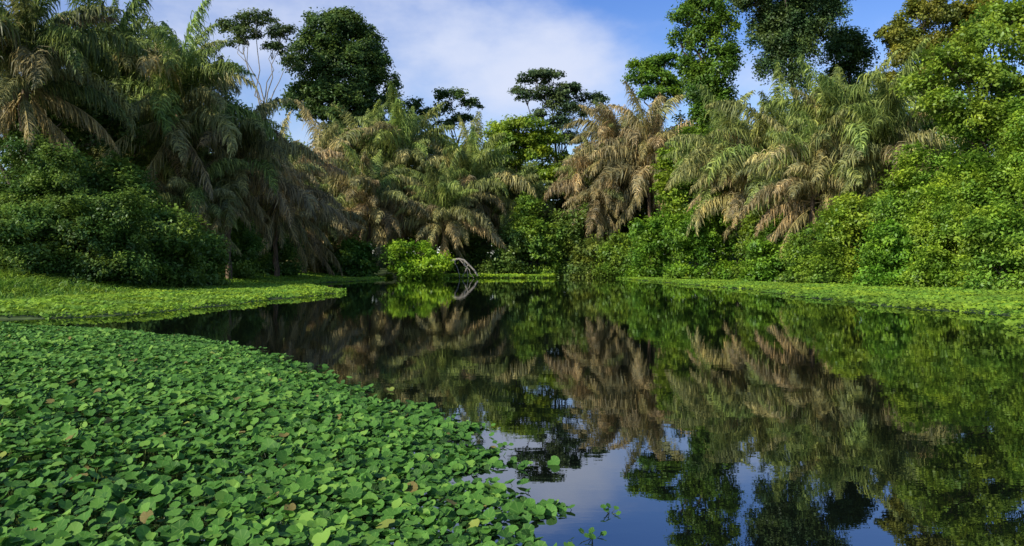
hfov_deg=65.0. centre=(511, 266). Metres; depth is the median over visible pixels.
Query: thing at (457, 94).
broadleaf tree
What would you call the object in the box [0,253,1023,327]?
ground
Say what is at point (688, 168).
raffia palm
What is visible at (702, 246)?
bush
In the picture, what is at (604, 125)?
raffia palm
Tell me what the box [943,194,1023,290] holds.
bush
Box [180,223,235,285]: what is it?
bush
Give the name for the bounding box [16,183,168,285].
bush
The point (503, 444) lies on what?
floating sprig
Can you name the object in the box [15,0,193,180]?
raffia palm
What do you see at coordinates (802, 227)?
understory tree
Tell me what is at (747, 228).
bush
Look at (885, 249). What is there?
bush
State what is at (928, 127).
understory tree
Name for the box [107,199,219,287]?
bush
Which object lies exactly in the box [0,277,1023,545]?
water
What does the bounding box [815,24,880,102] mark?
broadleaf tree
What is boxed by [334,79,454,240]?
raffia palm
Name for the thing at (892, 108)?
raffia palm
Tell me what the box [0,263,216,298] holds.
bank grass
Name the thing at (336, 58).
broadleaf tree
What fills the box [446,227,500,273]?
bush
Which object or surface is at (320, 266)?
bush
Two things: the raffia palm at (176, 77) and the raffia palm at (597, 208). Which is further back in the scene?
the raffia palm at (597, 208)
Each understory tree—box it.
[0,118,101,189]
[194,136,244,227]
[258,129,314,233]
[311,126,366,244]
[376,120,416,265]
[407,133,455,257]
[442,136,518,245]
[497,168,550,265]
[543,150,597,260]
[571,143,640,241]
[617,114,663,235]
[640,110,690,264]
[689,116,744,263]
[794,192,874,237]
[907,90,974,160]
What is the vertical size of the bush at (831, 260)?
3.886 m
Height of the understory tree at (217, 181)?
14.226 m
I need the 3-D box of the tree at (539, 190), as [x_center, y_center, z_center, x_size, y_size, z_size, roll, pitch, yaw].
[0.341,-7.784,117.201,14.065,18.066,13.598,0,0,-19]
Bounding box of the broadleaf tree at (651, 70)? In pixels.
[620,50,684,265]
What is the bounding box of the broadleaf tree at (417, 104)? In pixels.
[388,95,442,132]
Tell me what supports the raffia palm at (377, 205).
on the ground at (383, 271)
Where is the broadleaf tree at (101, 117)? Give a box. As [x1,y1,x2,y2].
[0,80,152,183]
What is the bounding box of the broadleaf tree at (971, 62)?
[889,0,1023,204]
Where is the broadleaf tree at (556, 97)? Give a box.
[507,67,610,260]
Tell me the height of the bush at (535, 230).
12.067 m
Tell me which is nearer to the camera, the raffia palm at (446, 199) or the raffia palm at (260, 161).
the raffia palm at (260, 161)
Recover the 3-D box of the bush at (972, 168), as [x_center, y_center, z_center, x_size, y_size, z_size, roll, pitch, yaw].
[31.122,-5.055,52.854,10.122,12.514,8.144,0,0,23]
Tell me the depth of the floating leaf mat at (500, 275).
101.30 m
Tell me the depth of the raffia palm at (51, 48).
49.81 m
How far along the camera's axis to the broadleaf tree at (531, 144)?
122.48 m
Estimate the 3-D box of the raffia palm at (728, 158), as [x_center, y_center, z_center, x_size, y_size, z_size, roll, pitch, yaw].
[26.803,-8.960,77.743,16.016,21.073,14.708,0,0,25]
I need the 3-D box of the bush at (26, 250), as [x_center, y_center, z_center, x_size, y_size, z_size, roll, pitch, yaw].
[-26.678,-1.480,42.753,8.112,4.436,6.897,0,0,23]
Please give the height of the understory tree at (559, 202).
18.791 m
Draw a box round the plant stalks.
[0,329,571,545]
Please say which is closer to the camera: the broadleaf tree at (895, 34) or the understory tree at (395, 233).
the broadleaf tree at (895, 34)
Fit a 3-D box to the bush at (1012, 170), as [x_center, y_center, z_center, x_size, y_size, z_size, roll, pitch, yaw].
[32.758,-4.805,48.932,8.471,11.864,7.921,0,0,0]
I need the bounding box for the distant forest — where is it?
[0,136,993,255]
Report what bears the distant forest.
on the ground at (383, 271)
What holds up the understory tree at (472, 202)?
on the ground at (383, 271)
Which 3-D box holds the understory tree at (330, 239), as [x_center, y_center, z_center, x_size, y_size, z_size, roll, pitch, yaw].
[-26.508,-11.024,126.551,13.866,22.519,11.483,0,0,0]
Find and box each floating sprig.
[492,440,513,447]
[578,527,606,539]
[600,503,620,514]
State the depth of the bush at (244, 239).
67.03 m
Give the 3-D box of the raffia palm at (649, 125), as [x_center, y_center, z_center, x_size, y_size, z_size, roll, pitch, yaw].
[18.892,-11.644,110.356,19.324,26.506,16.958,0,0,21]
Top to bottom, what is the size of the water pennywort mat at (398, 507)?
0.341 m
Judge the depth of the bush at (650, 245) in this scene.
94.90 m
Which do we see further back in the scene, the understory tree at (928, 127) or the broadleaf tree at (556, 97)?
the broadleaf tree at (556, 97)
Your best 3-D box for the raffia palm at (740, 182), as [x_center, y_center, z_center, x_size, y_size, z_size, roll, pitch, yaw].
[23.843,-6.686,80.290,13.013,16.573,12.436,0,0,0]
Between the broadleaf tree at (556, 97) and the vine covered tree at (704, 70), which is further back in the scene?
the broadleaf tree at (556, 97)
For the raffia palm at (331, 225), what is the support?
on the ground at (383, 271)
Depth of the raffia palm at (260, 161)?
62.99 m
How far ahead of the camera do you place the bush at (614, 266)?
101.76 m
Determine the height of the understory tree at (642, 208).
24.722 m
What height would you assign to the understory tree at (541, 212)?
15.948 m
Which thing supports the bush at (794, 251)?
on the ground at (383, 271)
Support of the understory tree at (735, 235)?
on the ground at (383, 271)
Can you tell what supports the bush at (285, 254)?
on the ground at (383, 271)
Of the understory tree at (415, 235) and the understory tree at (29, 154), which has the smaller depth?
the understory tree at (29, 154)
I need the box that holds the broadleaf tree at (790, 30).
[723,0,853,231]
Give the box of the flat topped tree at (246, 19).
[210,7,305,116]
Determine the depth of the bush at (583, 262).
106.78 m
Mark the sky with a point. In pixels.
(480, 47)
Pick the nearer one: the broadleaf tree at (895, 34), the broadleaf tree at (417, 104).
the broadleaf tree at (895, 34)
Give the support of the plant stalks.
on the water
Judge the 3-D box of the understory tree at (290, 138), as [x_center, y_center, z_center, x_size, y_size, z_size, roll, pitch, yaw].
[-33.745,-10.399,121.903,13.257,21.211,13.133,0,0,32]
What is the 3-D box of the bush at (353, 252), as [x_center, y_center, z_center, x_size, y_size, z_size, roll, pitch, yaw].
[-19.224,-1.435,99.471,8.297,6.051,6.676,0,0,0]
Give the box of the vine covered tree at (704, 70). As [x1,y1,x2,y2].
[664,0,747,269]
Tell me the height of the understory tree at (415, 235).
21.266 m
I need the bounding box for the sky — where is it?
[0,0,1023,252]
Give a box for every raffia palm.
[0,0,148,159]
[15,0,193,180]
[83,0,278,216]
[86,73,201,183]
[138,124,250,256]
[141,54,323,278]
[223,110,352,276]
[281,182,367,275]
[288,99,376,242]
[319,142,431,265]
[321,99,414,241]
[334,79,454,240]
[391,148,507,273]
[413,111,537,241]
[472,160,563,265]
[542,135,654,243]
[554,101,665,245]
[571,80,698,260]
[662,84,772,266]
[686,106,809,243]
[700,62,877,237]
[735,108,891,254]
[743,49,921,222]
[814,37,964,211]
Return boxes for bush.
[0,129,104,256]
[0,199,98,277]
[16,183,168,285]
[63,147,169,223]
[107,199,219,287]
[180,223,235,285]
[201,211,269,277]
[246,229,305,274]
[298,239,344,273]
[322,231,386,276]
[377,238,457,278]
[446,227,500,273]
[475,223,536,276]
[505,191,569,277]
[539,198,596,276]
[566,230,608,277]
[590,229,648,277]
[621,209,685,278]
[654,184,743,279]
[729,209,799,280]
[733,236,802,281]
[774,205,863,282]
[798,235,864,283]
[813,187,888,282]
[847,215,941,286]
[860,139,977,284]
[894,174,1007,287]
[912,90,1023,273]
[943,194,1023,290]
[985,107,1023,282]
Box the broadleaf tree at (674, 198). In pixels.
[649,124,703,276]
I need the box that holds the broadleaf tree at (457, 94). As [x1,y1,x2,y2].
[431,86,483,144]
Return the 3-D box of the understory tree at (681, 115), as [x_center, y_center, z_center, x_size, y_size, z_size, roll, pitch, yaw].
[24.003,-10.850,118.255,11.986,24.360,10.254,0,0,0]
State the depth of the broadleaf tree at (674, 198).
97.00 m
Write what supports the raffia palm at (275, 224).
on the ground at (383, 271)
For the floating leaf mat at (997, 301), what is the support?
on the water
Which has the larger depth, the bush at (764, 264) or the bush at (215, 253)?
the bush at (764, 264)
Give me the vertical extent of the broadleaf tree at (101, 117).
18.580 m
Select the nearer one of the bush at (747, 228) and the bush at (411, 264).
the bush at (747, 228)
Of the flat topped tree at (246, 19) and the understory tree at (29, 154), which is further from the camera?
the flat topped tree at (246, 19)
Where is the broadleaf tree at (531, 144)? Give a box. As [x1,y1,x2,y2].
[478,112,568,263]
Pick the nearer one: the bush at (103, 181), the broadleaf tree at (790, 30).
the bush at (103, 181)
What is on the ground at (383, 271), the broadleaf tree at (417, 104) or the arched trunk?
the broadleaf tree at (417, 104)
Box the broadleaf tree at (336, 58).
[277,5,405,128]
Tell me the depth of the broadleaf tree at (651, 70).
114.52 m
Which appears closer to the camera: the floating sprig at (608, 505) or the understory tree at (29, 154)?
the floating sprig at (608, 505)
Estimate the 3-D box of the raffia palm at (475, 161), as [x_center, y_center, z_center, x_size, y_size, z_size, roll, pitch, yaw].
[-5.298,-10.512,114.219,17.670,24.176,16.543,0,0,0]
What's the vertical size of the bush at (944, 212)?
7.402 m
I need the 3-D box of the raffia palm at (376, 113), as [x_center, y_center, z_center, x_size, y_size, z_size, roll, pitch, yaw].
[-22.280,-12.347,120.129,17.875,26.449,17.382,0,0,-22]
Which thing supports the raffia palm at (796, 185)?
on the ground at (383, 271)
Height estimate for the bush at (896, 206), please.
10.401 m
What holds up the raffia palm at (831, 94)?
on the ground at (383, 271)
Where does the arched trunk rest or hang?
on the water
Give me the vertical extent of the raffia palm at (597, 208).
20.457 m
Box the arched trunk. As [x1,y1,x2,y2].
[436,258,478,277]
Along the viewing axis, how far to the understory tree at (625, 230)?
122.13 m
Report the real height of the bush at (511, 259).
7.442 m
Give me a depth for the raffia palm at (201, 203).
59.42 m
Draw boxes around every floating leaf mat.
[0,270,392,318]
[382,273,556,277]
[612,276,1023,328]
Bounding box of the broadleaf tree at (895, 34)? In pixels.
[871,0,1010,126]
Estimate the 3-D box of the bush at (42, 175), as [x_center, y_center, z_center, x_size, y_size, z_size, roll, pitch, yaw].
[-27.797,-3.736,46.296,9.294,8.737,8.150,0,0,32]
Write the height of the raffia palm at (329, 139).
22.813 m
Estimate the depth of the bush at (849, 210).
60.21 m
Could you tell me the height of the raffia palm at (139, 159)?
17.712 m
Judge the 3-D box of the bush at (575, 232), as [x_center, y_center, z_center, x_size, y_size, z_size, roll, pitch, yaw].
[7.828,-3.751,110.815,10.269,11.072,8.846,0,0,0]
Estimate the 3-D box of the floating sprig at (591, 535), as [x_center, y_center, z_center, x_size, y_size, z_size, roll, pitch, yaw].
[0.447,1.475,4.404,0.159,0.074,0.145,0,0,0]
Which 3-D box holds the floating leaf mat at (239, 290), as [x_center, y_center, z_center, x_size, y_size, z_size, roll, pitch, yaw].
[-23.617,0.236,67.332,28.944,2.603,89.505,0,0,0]
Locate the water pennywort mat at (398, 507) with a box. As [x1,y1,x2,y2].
[0,322,574,545]
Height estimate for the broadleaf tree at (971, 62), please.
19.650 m
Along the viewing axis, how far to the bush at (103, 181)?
50.98 m

